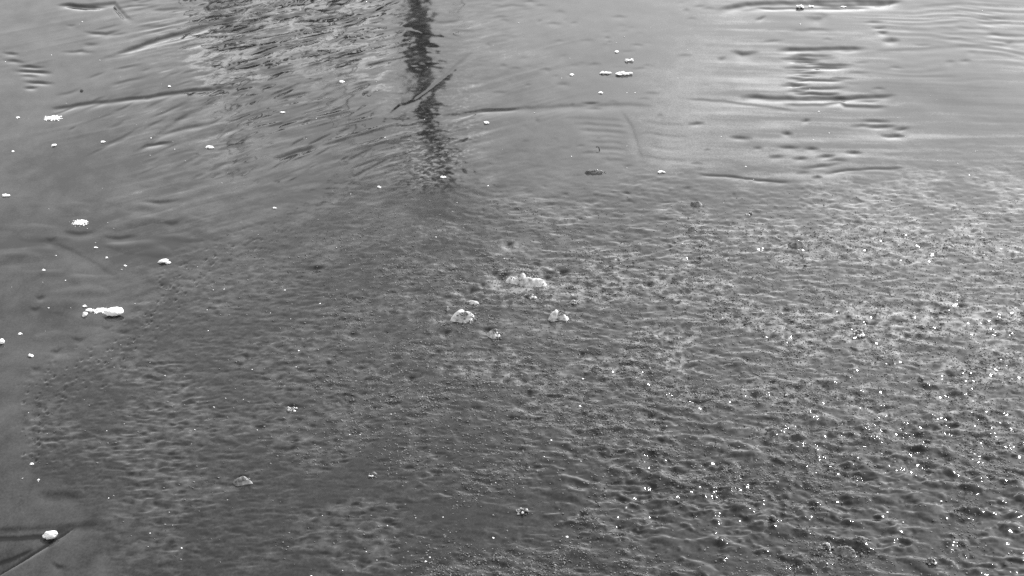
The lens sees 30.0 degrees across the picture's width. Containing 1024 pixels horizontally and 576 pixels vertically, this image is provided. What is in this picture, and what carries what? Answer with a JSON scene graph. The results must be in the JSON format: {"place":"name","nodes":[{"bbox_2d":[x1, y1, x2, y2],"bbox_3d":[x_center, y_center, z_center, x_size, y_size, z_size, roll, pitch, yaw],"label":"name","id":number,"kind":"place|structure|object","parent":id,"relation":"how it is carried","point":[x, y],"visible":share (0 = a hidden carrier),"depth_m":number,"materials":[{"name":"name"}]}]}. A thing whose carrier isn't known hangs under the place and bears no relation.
{"place":"outdoors","nodes":[
{"label":"outdoors","id":0,"kind":"place"},
{"bbox_2d":[0,0,1023,575],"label":"frozen lake","id":1,"kind":"structure","parent":0,"point":[828,108],"depth_m":9.55,"materials":[{"name":"grey ice"}]},
{"bbox_2d":[42,531,57,539],"bbox_3d":[-1.788,0.957,7.397,0.061,0.035,0.035,-3,25,-7],"label":"snow lump","id":2,"kind":"object","parent":1,"relation":"on","point":[47,535],"visible":1,"depth_m":7.39,"materials":[{"name":"white snow"}]},
{"bbox_2d":[44,115,62,120],"bbox_3d":[-2.806,-1.042,11.680,0.120,0.027,0.093,0,25,0],"label":"snow heap","id":3,"kind":"object","parent":1,"relation":"on","point":[53,117],"visible":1,"depth_m":11.66,"materials":[{"name":"white snow"}]},
{"bbox_2d":[72,219,87,226],"bbox_3d":[-2.308,-0.352,10.203,0.085,0.026,0.099,-16,30,-31],"label":"snow heap","id":4,"kind":"object","parent":1,"relation":"on","point":[79,222],"visible":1,"depth_m":10.19,"materials":[{"name":"white snow"}]},
{"bbox_2d":[93,307,106,313],"bbox_3d":[-1.989,0.107,9.228,0.100,0.019,0.067,-5,25,-11],"label":"snow heap","id":5,"kind":"object","parent":1,"relation":"on","point":[99,310],"visible":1,"depth_m":9.22,"materials":[{"name":"white snow"}]},
{"bbox_2d":[104,307,123,315],"bbox_3d":[-1.913,0.113,9.175,0.096,0.039,0.053,-3,25,-7],"label":"snow lump","id":6,"kind":"object","parent":1,"relation":"on","point":[114,311],"visible":1,"depth_m":9.16,"materials":[{"name":"white snow"}]},
{"bbox_2d":[158,259,170,263],"bbox_3d":[-1.770,-0.136,9.742,0.071,0.025,0.039,3,25,5],"label":"snow chip","id":7,"kind":"object","parent":1,"relation":"on","point":[166,261],"visible":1,"depth_m":9.73,"materials":[{"name":"white snow"}]},
{"bbox_2d":[233,476,252,485],"bbox_3d":[-1.094,0.797,7.766,0.147,0.073,0.078,0,25,0],"label":"ice lump","id":8,"kind":"object","parent":1,"relation":"on","point":[239,481],"visible":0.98,"depth_m":7.75,"materials":[{"name":"white ice"}]},
{"bbox_2d":[286,407,297,411],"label":"ice lump","id":9,"kind":"object","parent":1,"relation":"on","point":[289,409],"visible":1,"depth_m":8.33,"materials":[{"name":"white ice"}]},
{"bbox_2d":[450,309,475,322],"bbox_3d":[-0.230,0.161,9.147,0.188,0.112,0.151,0,25,0],"label":"ice lump","id":10,"kind":"object","parent":1,"relation":"on","point":[456,318],"visible":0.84,"depth_m":9.12,"materials":[{"name":"white ice"}]},
{"bbox_2d":[466,300,478,304],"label":"ice lump","id":11,"kind":"object","parent":1,"relation":"on","point":[471,302],"visible":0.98,"depth_m":9.31,"materials":[{"name":"white ice"}]},
{"bbox_2d":[487,331,499,338],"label":"ice lump","id":12,"kind":"object","parent":1,"relation":"on","point":[493,335],"visible":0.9,"depth_m":8.97,"materials":[{"name":"white ice"}]},
{"bbox_2d":[5,1,1011,575],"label":"snow specks","id":13,"kind":"object","parent":1,"relation":"on","point":[529,467],"visible":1,"depth_m":8.44,"materials":[{"name":"white snow"}]},
{"bbox_2d":[516,508,527,514],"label":"ice lump","id":14,"kind":"object","parent":1,"relation":"on","point":[522,512],"visible":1,"depth_m":7.56,"materials":[{"name":"white ice"}]},
{"bbox_2d":[25,170,1023,575],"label":"frost crystals","id":15,"kind":"object","parent":1,"relation":"on","point":[747,470],"visible":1,"depth_m":8.54,"materials":[{"name":"grey ice"}]},
{"bbox_2d":[505,273,546,287],"bbox_3d":[0.066,-0.009,9.530,0.376,0.147,0.204,0,25,0],"label":"ice lump","id":16,"kind":"object","parent":1,"relation":"on","point":[531,282],"visible":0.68,"depth_m":9.49,"materials":[{"name":"white ice"}]},
{"bbox_2d":[548,310,568,321],"bbox_3d":[0.230,0.150,9.161,0.158,0.106,0.139,0,25,0],"label":"ice lump","id":17,"kind":"object","parent":1,"relation":"on","point":[554,316],"visible":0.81,"depth_m":9.13,"materials":[{"name":"white ice"}]},
{"bbox_2d":[585,169,603,173],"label":"ice lump","id":18,"kind":"object","parent":1,"relation":"on","point":[591,171],"visible":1,"depth_m":10.86,"materials":[{"name":"grey ice"}]},
{"bbox_2d":[591,365,601,372],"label":"ice lump","id":19,"kind":"object","parent":1,"relation":"on","point":[593,369],"visible":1,"depth_m":8.65,"materials":[{"name":"grey ice"}]},
{"bbox_2d":[615,71,632,74],"bbox_3d":[0.729,-1.393,12.438,0.114,0.036,0.063,0,25,1],"label":"snow chip","id":20,"kind":"object","parent":1,"relation":"on","point":[624,73],"visible":1,"depth_m":12.43,"materials":[{"name":"white snow"}]},
{"bbox_2d":[690,201,701,205],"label":"ice lump","id":21,"kind":"object","parent":1,"relation":"on","point":[697,203],"visible":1,"depth_m":10.42,"materials":[{"name":"grey ice"}]},
{"bbox_2d":[788,240,804,247],"bbox_3d":[1.476,-0.209,9.947,0.172,0.094,0.135,0,25,0],"label":"ice lump","id":22,"kind":"object","parent":1,"relation":"on","point":[796,244],"visible":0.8,"depth_m":9.92,"materials":[{"name":"grey ice"}]},
{"bbox_2d":[818,542,831,549],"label":"ice lump","id":23,"kind":"object","parent":1,"relation":"on","point":[821,546],"visible":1,"depth_m":7.33,"materials":[{"name":"white ice"}]},
{"bbox_2d":[832,546,856,558],"bbox_3d":[1.268,1.019,7.310,0.156,0.068,0.074,0,25,0],"label":"ice lump","id":24,"kind":"object","parent":1,"relation":"on","point":[845,554],"visible":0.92,"depth_m":7.30,"materials":[{"name":"grey ice"}]},
{"bbox_2d":[853,330,864,337],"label":"ice lump","id":25,"kind":"object","parent":1,"relation":"on","point":[860,335],"visible":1,"depth_m":8.98,"materials":[{"name":"white ice"}]}
]}

